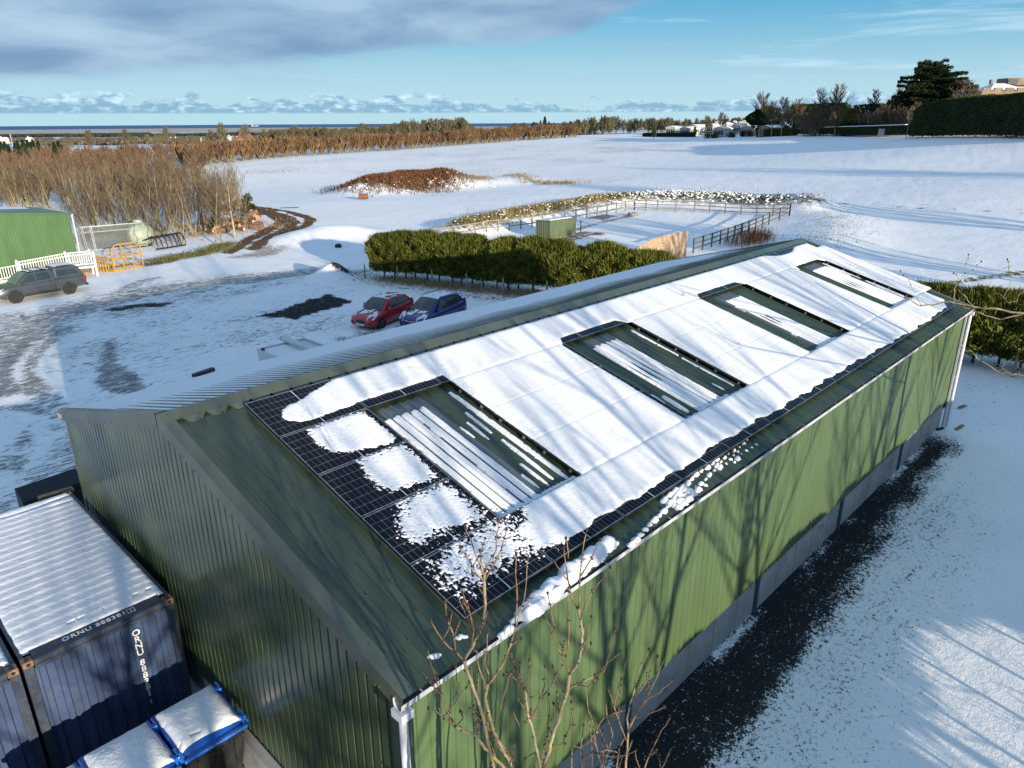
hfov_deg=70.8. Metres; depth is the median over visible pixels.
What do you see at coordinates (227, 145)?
osier bush
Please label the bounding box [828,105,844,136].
bare tree
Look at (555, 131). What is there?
osier bush
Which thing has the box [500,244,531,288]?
hedge conifer
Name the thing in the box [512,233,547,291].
hedge conifer
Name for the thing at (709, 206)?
rail fence
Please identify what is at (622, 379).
solar panel
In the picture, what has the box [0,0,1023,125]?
sky
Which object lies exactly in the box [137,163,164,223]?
thicket tree
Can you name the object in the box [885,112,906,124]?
scrub bush
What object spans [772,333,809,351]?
solar panel
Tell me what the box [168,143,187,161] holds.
osier bush
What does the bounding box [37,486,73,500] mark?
steel beam
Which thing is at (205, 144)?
osier bush
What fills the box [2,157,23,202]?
thicket tree
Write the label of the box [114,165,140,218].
thicket tree
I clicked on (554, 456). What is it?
solar panel
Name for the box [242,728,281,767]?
concrete kerb
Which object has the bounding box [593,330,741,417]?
rooflight snow
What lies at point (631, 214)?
manhole ring
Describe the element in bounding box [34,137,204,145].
wood
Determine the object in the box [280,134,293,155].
osier bush
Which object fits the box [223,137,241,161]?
osier bush
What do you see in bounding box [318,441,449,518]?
solar panel
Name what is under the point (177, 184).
thicket tree
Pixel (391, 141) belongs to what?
osier bush
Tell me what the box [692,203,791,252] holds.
rail fence
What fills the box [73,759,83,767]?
wheeled bin
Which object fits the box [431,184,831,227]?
dry stalks
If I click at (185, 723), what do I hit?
lid snow
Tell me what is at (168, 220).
thicket tree
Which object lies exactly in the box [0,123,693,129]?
sea
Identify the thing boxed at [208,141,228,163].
osier bush
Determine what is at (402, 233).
hedge conifer
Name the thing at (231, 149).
osier bush
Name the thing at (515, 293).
dry stalks
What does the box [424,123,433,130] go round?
woodland tree
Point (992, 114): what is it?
tall hedge
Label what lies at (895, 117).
scrub bush
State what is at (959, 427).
wood offcut
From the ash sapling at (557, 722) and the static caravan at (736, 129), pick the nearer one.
the ash sapling at (557, 722)
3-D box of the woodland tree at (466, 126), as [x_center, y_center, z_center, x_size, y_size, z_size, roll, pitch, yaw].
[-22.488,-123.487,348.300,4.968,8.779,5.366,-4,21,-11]
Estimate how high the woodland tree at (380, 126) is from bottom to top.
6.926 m
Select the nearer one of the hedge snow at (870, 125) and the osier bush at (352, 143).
the hedge snow at (870, 125)
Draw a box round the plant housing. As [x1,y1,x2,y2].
[534,217,577,238]
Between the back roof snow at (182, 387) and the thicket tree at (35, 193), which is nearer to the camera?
the back roof snow at (182, 387)
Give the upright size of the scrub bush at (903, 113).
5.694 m
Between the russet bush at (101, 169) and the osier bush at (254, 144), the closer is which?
the russet bush at (101, 169)
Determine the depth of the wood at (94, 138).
1276.27 m
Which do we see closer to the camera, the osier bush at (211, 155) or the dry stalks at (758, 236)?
the dry stalks at (758, 236)
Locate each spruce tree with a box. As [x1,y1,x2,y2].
[2,141,6,150]
[6,144,11,153]
[15,141,20,156]
[20,143,28,157]
[36,141,47,165]
[51,142,59,161]
[56,141,62,153]
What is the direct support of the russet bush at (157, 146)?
on the ground at (936, 209)
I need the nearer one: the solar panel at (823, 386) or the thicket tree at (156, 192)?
the solar panel at (823, 386)
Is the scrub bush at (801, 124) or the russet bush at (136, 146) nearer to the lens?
the russet bush at (136, 146)
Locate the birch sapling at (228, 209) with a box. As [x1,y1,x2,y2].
[219,177,241,237]
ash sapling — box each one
[420,519,534,767]
[502,528,621,767]
[564,647,674,767]
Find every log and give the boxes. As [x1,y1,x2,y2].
[203,218,214,224]
[207,228,214,232]
[217,227,227,232]
[221,221,231,226]
[230,223,241,228]
[233,216,246,224]
[244,210,256,216]
[250,225,262,229]
[254,223,263,229]
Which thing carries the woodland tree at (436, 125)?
on the coastal plain
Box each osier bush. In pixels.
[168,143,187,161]
[171,143,193,165]
[180,142,201,151]
[192,141,209,148]
[194,140,219,160]
[195,142,217,164]
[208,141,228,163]
[215,138,236,161]
[219,140,237,160]
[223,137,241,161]
[233,138,255,159]
[233,140,254,160]
[242,140,258,159]
[251,136,269,158]
[257,138,273,158]
[265,135,276,157]
[270,139,282,157]
[276,138,290,156]
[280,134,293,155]
[289,136,299,155]
[290,138,302,155]
[293,133,312,154]
[307,138,320,154]
[313,137,326,154]
[323,135,336,153]
[330,134,347,153]
[333,137,349,152]
[345,132,357,152]
[348,133,363,151]
[352,133,367,151]
[359,132,374,148]
[360,137,372,151]
[365,134,381,150]
[374,132,389,150]
[382,135,394,150]
[389,132,402,149]
[394,136,404,149]
[400,134,412,148]
[408,131,419,148]
[411,130,424,147]
[417,131,429,147]
[426,132,438,146]
[436,131,447,145]
[442,130,455,145]
[452,131,460,145]
[454,128,464,144]
[461,130,467,144]
[462,130,474,144]
[470,129,479,143]
[471,130,477,143]
[473,129,483,142]
[480,129,492,142]
[486,129,495,142]
[491,126,502,142]
[495,127,505,141]
[500,128,510,141]
[507,128,516,140]
[511,125,521,140]
[518,128,525,140]
[525,126,537,139]
[528,126,540,139]
[534,125,546,138]
[541,124,552,138]
[548,125,560,137]
[550,125,562,137]
[556,124,566,137]
[565,123,575,136]
[571,125,580,136]
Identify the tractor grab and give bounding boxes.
[144,232,185,249]
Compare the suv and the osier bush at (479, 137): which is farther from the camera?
the osier bush at (479, 137)
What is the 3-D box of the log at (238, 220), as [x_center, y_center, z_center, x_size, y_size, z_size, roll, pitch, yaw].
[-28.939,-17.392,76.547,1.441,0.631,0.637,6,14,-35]
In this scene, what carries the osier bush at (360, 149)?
on the ground at (936, 209)
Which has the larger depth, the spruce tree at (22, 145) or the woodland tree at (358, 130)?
the woodland tree at (358, 130)
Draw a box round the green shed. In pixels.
[0,207,81,277]
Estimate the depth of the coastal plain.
5941.33 m
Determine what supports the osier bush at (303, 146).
on the ground at (936, 209)
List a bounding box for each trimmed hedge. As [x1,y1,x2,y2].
[642,132,695,136]
[794,123,911,134]
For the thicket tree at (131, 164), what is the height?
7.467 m
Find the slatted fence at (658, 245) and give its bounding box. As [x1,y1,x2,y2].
[638,231,687,257]
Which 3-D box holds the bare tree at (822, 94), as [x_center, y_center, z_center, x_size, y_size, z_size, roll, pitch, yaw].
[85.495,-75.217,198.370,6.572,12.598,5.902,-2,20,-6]
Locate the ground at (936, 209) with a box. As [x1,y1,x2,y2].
[0,133,1023,767]
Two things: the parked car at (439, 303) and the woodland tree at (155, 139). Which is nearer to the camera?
the parked car at (439, 303)
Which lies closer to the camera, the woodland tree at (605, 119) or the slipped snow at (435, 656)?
the slipped snow at (435, 656)
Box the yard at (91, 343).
[0,262,388,504]
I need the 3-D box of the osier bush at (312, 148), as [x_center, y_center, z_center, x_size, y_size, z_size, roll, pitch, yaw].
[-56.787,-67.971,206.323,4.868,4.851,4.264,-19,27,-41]
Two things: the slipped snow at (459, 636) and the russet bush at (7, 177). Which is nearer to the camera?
the slipped snow at (459, 636)
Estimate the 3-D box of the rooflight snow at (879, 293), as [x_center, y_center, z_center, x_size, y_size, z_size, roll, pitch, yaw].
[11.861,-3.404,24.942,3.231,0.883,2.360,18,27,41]
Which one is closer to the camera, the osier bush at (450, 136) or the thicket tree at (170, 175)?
the thicket tree at (170, 175)
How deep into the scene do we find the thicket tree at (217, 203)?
66.22 m
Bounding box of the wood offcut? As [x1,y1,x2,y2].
[954,424,964,429]
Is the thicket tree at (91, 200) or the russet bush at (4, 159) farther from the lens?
the russet bush at (4, 159)
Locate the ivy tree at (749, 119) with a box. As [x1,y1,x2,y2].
[745,91,771,136]
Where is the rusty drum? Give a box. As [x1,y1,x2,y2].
[358,193,368,198]
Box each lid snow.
[83,722,173,767]
[155,685,239,752]
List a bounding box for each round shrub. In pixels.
[240,193,256,212]
[828,108,863,135]
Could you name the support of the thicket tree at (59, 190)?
on the ground at (936, 209)
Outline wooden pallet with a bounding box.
[86,268,105,272]
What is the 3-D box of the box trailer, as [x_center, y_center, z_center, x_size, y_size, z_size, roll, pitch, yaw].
[-8.029,-0.132,27.914,3.632,2.830,2.200,18,27,41]
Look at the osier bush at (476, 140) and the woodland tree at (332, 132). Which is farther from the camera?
the woodland tree at (332, 132)
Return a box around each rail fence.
[432,200,634,232]
[634,199,787,215]
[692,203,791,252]
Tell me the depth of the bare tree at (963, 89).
159.98 m
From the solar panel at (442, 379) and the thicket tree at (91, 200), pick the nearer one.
the solar panel at (442, 379)
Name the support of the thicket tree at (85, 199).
on the ground at (936, 209)
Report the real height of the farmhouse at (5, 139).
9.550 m
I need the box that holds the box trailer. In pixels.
[257,336,323,360]
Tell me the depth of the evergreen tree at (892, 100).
184.44 m
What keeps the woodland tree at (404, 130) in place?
on the coastal plain
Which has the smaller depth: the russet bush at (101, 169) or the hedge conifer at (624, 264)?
the hedge conifer at (624, 264)
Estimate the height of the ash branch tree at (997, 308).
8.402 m
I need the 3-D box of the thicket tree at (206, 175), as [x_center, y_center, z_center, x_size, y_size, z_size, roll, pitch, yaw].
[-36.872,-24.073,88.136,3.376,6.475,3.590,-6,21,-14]
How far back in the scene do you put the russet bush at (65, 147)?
181.82 m
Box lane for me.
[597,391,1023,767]
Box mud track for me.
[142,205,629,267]
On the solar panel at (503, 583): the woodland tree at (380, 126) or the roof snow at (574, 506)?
the roof snow at (574, 506)
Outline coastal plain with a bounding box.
[0,122,791,150]
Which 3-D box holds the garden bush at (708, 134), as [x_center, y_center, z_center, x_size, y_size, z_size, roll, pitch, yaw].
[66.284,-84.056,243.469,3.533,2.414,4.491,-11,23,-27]
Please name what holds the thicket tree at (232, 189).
on the ground at (936, 209)
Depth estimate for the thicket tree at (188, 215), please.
70.54 m
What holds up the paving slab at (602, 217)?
on the ground at (936, 209)
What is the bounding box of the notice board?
[878,129,884,136]
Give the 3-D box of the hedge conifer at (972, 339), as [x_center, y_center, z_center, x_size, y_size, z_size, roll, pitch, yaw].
[21.243,-2.703,34.010,2.787,3.460,2.818,0,20,0]
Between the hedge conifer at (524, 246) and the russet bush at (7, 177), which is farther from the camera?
the russet bush at (7, 177)
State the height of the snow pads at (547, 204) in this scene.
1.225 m
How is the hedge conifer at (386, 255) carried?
on the ground at (936, 209)
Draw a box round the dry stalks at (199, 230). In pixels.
[73,211,313,250]
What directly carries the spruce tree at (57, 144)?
on the ground at (936, 209)
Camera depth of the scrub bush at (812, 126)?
191.33 m
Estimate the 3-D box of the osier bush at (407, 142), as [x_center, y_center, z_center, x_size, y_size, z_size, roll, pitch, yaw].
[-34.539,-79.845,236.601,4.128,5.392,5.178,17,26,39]
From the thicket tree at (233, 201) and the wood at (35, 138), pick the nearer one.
the thicket tree at (233, 201)
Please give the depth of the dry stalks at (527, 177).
125.87 m
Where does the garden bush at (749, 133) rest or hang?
on the ground at (936, 209)
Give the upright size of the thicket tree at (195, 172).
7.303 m
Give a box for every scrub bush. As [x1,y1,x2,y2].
[796,111,815,135]
[798,118,807,134]
[801,111,825,135]
[801,118,809,135]
[808,112,824,135]
[811,116,826,135]
[814,108,830,134]
[819,116,830,135]
[837,119,849,135]
[853,113,869,134]
[860,109,872,134]
[865,111,877,135]
[877,108,900,124]
[885,111,903,124]
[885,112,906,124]
[890,110,911,134]
[896,112,911,123]
[897,111,905,123]
[905,110,912,123]
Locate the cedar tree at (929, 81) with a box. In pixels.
[891,58,978,105]
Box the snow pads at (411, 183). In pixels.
[348,172,494,194]
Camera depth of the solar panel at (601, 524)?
11.16 m
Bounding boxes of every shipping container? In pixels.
[0,490,191,767]
[0,637,47,767]
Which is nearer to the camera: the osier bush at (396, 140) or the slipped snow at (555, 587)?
the slipped snow at (555, 587)
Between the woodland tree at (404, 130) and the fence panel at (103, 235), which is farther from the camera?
the woodland tree at (404, 130)
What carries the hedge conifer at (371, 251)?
on the ground at (936, 209)
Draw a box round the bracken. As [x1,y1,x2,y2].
[312,166,489,196]
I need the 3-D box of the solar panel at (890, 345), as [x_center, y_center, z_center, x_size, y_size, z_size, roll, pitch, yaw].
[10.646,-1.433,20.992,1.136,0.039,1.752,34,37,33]
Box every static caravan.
[665,126,683,132]
[679,126,702,135]
[688,124,704,132]
[704,123,721,132]
[713,126,733,136]
[721,122,733,126]
[731,124,741,133]
[739,121,749,126]
[740,125,756,136]
[760,125,782,136]
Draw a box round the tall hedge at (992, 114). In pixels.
[908,92,1023,136]
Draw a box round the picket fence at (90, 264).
[0,249,98,283]
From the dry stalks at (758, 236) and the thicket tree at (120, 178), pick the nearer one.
the dry stalks at (758, 236)
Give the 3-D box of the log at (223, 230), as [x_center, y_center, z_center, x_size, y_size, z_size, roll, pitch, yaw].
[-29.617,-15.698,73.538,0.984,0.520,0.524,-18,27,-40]
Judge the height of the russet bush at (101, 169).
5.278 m
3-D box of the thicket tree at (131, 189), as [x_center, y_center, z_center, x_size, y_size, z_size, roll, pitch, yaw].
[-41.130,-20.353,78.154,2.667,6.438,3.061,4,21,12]
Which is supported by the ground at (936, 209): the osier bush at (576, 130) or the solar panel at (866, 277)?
the osier bush at (576, 130)
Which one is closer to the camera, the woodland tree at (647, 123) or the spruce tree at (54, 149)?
the spruce tree at (54, 149)
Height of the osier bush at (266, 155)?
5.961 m
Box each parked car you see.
[350,292,413,328]
[399,290,466,325]
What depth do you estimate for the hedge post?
31.91 m
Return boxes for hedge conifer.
[361,232,393,275]
[372,229,400,277]
[382,228,417,277]
[394,232,426,279]
[404,228,437,279]
[419,233,444,280]
[428,229,462,279]
[441,239,469,283]
[448,231,488,283]
[466,240,489,283]
[477,239,505,285]
[485,233,523,288]
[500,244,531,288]
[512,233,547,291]
[527,236,561,286]
[537,236,576,287]
[553,245,584,286]
[570,245,595,282]
[579,239,619,280]
[589,243,631,277]
[609,249,638,274]
[613,245,658,271]
[639,248,679,266]
[913,278,939,292]
[926,281,972,300]
[955,296,988,352]
[957,282,1013,362]
[975,286,1023,366]
[995,299,1023,371]
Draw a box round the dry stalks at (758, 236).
[713,224,784,247]
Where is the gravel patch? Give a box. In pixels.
[260,295,351,318]
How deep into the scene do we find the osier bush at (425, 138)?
243.18 m
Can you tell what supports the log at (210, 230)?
on the ground at (936, 209)
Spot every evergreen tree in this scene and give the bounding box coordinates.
[751,105,783,131]
[780,103,822,127]
[799,102,852,127]
[845,102,903,134]
[875,101,921,123]
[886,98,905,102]
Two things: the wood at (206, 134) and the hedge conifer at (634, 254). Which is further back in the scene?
the wood at (206, 134)
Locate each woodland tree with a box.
[82,129,93,149]
[119,129,132,145]
[143,135,149,142]
[152,134,158,143]
[160,126,170,144]
[170,133,177,142]
[208,129,214,141]
[216,122,226,140]
[237,123,250,139]
[266,129,273,138]
[282,129,288,138]
[290,125,297,135]
[299,129,308,137]
[306,127,314,138]
[312,127,318,137]
[320,126,327,137]
[328,129,335,137]
[354,125,363,133]
[377,125,383,133]
[389,122,401,133]
[401,121,411,132]
[402,126,407,134]
[408,120,422,133]
[420,119,426,132]
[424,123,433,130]
[427,118,440,132]
[440,120,448,131]
[445,119,453,130]
[451,120,457,130]
[457,117,463,130]
[460,119,470,130]
[573,119,581,129]
[581,118,589,134]
[588,118,598,132]
[597,114,604,132]
[600,116,611,133]
[608,118,615,133]
[610,115,616,133]
[612,115,621,132]
[618,119,626,131]
[625,119,632,132]
[629,118,637,132]
[632,119,638,128]
[635,118,644,131]
[644,118,649,128]
[651,119,657,127]
[664,117,670,128]
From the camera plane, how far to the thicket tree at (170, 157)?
136.19 m
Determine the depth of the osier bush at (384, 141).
226.03 m
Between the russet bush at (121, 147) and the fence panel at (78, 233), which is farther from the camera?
the russet bush at (121, 147)
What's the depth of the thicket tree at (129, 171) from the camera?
77.81 m
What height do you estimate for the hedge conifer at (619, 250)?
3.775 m
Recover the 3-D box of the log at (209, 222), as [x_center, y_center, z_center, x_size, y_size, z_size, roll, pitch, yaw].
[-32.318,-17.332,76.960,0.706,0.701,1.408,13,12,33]
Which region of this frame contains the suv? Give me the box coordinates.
[0,262,88,303]
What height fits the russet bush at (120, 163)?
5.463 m
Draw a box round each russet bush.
[0,156,11,167]
[0,168,16,200]
[27,146,50,165]
[38,166,53,199]
[51,141,70,152]
[66,147,87,158]
[68,160,97,189]
[80,145,99,156]
[91,162,110,181]
[94,149,114,159]
[98,149,120,160]
[110,144,126,155]
[112,157,130,177]
[119,142,134,153]
[132,143,150,154]
[136,145,154,161]
[148,141,170,152]
[149,147,166,161]
[150,159,174,186]
[158,147,174,162]
[169,161,190,180]
[180,144,202,166]
[183,149,197,162]
[191,148,207,170]
[192,146,208,165]
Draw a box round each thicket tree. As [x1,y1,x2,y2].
[0,155,33,206]
[0,161,24,206]
[0,166,17,205]
[0,174,10,206]
[0,174,19,206]
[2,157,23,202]
[4,166,23,206]
[6,160,37,206]
[13,159,35,205]
[15,166,36,206]
[18,149,35,169]
[18,161,45,207]
[19,148,36,164]
[20,160,51,208]
[23,153,55,209]
[26,169,38,206]
[27,147,44,163]
[33,155,53,194]
[34,167,52,206]
[39,151,57,192]
[40,158,76,210]
[46,143,65,164]
[46,154,71,210]
[48,161,72,210]
[52,152,77,193]
[54,145,67,171]
[55,161,91,223]
[62,151,74,186]
[63,163,80,205]
[63,184,93,240]
[64,166,104,233]
[65,166,91,210]
[69,176,96,222]
[72,172,107,238]
[75,158,93,188]
[76,177,98,224]
[80,163,103,210]
[84,168,112,218]
[90,161,122,227]
[92,155,115,178]
[92,171,118,229]
[94,162,118,204]
[96,145,110,159]
[97,172,131,233]
[102,158,123,207]
[102,163,122,200]
[105,147,122,185]
[106,181,141,222]
[111,162,136,200]
[113,162,137,211]
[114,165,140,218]
[114,190,142,222]
[118,168,140,214]
[119,170,153,221]
[120,158,148,220]
[121,141,141,164]
[121,154,142,205]
[123,150,139,193]
[128,170,158,224]
[130,152,146,189]
[131,156,144,193]
[135,153,155,193]
[135,156,168,234]
[136,168,162,229]
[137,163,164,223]
[139,201,163,244]
[149,160,166,191]
[150,165,169,207]
[151,183,178,241]
[155,163,184,221]
[155,179,171,219]
[156,183,191,244]
[159,158,178,200]
[159,170,180,228]
[163,145,177,166]
[163,167,184,221]
[164,158,189,194]
[169,168,187,214]
[170,159,199,211]
[170,176,204,236]
[172,157,195,214]
[174,164,196,226]
[177,167,214,229]
[182,161,202,210]
[186,153,207,210]
[187,179,210,233]
[190,175,213,217]
[194,170,230,243]
[196,162,223,194]
[197,171,226,221]
[197,179,229,240]
[202,168,223,192]
[205,171,226,215]
[208,163,224,204]
[211,157,241,206]
[211,165,244,236]
[218,159,247,203]
[223,169,240,219]
[237,191,250,226]
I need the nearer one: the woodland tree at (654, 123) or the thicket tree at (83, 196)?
the thicket tree at (83, 196)
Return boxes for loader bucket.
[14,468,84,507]
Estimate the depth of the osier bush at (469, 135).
263.72 m
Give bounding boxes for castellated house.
[969,78,1023,95]
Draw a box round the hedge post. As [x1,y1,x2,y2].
[1011,348,1019,376]
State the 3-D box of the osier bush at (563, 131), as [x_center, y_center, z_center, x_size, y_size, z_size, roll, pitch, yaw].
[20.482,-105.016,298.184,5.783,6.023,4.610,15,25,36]
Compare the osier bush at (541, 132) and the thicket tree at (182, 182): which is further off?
the osier bush at (541, 132)
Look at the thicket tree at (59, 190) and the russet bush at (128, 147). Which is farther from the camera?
the russet bush at (128, 147)
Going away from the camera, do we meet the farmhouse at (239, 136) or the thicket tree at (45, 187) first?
the thicket tree at (45, 187)
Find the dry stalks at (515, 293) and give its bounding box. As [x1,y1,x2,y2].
[368,273,543,296]
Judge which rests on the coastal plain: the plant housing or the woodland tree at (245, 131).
the woodland tree at (245, 131)
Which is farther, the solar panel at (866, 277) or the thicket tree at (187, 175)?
the thicket tree at (187, 175)
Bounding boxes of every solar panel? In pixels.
[245,379,366,438]
[279,409,406,476]
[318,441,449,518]
[333,358,441,408]
[361,478,498,566]
[407,340,467,384]
[410,518,552,620]
[450,381,489,409]
[470,324,523,339]
[490,409,533,440]
[501,479,623,563]
[525,310,604,343]
[533,440,580,474]
[562,343,601,366]
[571,299,629,329]
[575,472,682,517]
[599,366,642,391]
[630,322,666,341]
[641,391,686,418]
[651,279,712,297]
[666,341,705,362]
[672,442,730,480]
[682,270,741,294]
[686,397,770,449]
[700,298,734,314]
[705,362,747,385]
[727,387,805,423]
[735,315,770,332]
[745,283,777,298]
[763,250,811,266]
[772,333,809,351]
[778,298,812,314]
[784,244,817,261]
[799,378,835,400]
[810,345,862,381]
[813,314,848,330]
[824,334,885,365]
[826,261,849,270]
[850,271,880,283]
[881,283,913,296]
[882,335,905,349]
[893,300,940,324]
[903,324,924,336]
[908,296,955,314]
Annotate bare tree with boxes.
[704,115,712,131]
[717,112,728,126]
[760,99,778,136]
[774,97,791,136]
[788,97,807,126]
[812,87,830,113]
[821,81,852,134]
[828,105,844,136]
[866,89,880,103]
[870,102,893,124]
[887,87,903,101]
[899,101,920,118]
[948,76,985,97]
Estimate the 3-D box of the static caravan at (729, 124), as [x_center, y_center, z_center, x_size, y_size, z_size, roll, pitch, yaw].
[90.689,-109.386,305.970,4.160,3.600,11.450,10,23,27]
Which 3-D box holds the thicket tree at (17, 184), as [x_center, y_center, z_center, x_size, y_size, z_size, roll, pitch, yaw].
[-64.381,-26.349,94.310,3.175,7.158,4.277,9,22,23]
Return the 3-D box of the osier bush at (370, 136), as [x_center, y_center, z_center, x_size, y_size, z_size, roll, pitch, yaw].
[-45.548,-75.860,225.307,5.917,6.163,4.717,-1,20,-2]
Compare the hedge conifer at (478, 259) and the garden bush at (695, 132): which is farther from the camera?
the garden bush at (695, 132)
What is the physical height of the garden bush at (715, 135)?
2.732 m
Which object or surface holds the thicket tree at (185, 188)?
on the ground at (936, 209)
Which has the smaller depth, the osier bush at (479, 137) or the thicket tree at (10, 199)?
the thicket tree at (10, 199)
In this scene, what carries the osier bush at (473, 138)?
on the ground at (936, 209)
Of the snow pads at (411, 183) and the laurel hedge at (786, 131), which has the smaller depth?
the snow pads at (411, 183)
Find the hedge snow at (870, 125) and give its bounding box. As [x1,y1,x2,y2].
[823,124,906,127]
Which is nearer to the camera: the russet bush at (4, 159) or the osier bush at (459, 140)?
the russet bush at (4, 159)
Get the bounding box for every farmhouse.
[0,136,9,142]
[237,134,253,139]
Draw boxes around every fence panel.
[76,224,135,250]
[80,223,135,250]
[89,222,147,251]
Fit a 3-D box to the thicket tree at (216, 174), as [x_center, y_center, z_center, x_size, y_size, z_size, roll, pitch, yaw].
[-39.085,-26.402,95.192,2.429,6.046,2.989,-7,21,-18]
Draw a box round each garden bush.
[650,126,656,137]
[692,127,697,136]
[702,132,713,138]
[711,130,719,137]
[727,131,737,137]
[739,131,745,136]
[746,131,753,136]
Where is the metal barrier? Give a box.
[96,242,143,271]
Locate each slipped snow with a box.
[427,653,440,658]
[455,634,467,639]
[497,535,618,638]
[626,439,757,547]
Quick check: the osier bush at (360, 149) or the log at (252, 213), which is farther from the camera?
the osier bush at (360, 149)
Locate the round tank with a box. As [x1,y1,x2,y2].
[124,219,155,246]
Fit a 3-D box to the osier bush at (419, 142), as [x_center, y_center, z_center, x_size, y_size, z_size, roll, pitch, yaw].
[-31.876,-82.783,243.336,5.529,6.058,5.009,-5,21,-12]
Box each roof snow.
[72,248,747,409]
[282,352,635,598]
[431,243,946,497]
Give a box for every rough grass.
[129,240,245,264]
[330,170,470,194]
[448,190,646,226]
[623,189,814,209]
[779,196,902,252]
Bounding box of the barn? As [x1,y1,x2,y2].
[58,238,974,767]
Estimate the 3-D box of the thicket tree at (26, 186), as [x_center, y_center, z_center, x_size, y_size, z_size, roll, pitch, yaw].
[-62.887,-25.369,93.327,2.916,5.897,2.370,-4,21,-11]
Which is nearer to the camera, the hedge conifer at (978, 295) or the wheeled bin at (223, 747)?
the wheeled bin at (223, 747)
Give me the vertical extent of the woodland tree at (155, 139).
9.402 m
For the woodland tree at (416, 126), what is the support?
on the coastal plain
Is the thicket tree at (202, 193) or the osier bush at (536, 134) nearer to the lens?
the thicket tree at (202, 193)
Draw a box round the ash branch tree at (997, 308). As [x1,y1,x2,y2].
[900,254,1023,376]
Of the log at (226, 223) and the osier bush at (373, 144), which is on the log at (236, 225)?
the log at (226, 223)
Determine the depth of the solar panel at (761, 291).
22.40 m
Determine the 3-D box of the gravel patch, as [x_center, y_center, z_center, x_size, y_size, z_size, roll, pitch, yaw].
[-12.487,-4.748,44.585,3.371,0.078,6.449,12,23,30]
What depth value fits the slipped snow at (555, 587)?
10.16 m
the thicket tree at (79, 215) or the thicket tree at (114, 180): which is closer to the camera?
the thicket tree at (79, 215)
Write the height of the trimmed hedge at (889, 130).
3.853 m
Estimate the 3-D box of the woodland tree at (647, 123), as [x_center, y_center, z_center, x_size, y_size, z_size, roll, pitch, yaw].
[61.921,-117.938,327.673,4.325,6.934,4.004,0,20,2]
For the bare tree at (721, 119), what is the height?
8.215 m
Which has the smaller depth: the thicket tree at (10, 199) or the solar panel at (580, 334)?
the solar panel at (580, 334)
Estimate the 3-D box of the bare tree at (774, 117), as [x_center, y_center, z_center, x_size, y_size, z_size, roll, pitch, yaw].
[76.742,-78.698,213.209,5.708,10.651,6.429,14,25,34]
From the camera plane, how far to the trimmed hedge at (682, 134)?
267.47 m
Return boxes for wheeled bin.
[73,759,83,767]
[79,718,182,767]
[151,681,248,767]
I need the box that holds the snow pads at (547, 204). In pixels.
[455,191,638,223]
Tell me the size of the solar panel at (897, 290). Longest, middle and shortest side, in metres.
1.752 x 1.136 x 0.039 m
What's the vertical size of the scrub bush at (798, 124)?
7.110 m
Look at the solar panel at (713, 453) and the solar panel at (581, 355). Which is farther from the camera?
the solar panel at (581, 355)
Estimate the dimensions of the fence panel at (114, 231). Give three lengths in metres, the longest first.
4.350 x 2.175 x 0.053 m
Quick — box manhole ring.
[625,212,637,216]
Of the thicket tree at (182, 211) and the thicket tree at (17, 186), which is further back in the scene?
the thicket tree at (17, 186)
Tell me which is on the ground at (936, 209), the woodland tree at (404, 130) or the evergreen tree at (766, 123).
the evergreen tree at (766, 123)
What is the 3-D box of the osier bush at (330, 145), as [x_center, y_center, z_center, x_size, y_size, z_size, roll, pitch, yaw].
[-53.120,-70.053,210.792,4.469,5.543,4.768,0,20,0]
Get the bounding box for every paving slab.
[564,235,582,238]
[576,231,593,234]
[588,215,617,219]
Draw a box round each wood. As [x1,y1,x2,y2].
[0,133,70,137]
[8,137,55,141]
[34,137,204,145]
[58,136,183,139]
[65,132,151,136]
[138,132,267,137]
[181,135,259,138]
[200,136,274,143]
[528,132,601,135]
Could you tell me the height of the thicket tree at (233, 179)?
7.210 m
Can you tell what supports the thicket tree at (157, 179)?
on the ground at (936, 209)
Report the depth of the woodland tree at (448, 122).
358.19 m
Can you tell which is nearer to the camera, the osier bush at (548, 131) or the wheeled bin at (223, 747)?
the wheeled bin at (223, 747)
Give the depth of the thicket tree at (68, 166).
118.11 m
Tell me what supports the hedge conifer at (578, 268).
on the ground at (936, 209)
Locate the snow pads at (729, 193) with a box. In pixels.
[623,190,824,206]
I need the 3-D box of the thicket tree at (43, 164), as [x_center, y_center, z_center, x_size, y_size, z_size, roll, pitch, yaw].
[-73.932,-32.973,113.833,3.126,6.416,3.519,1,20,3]
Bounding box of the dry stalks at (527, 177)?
[453,172,588,184]
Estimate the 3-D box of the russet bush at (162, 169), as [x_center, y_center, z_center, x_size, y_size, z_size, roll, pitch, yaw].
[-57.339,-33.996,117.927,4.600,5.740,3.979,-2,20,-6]
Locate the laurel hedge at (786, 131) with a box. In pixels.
[755,127,798,136]
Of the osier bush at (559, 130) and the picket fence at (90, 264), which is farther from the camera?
the osier bush at (559, 130)
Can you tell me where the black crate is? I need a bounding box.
[192,367,214,376]
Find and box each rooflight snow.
[384,392,574,517]
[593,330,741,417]
[725,296,846,351]
[812,263,910,308]
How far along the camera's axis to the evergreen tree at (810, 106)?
240.14 m
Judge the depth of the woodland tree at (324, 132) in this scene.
293.88 m
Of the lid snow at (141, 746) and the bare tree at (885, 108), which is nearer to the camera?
the lid snow at (141, 746)
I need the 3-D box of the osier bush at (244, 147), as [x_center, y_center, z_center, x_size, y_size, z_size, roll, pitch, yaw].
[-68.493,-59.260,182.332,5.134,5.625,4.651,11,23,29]

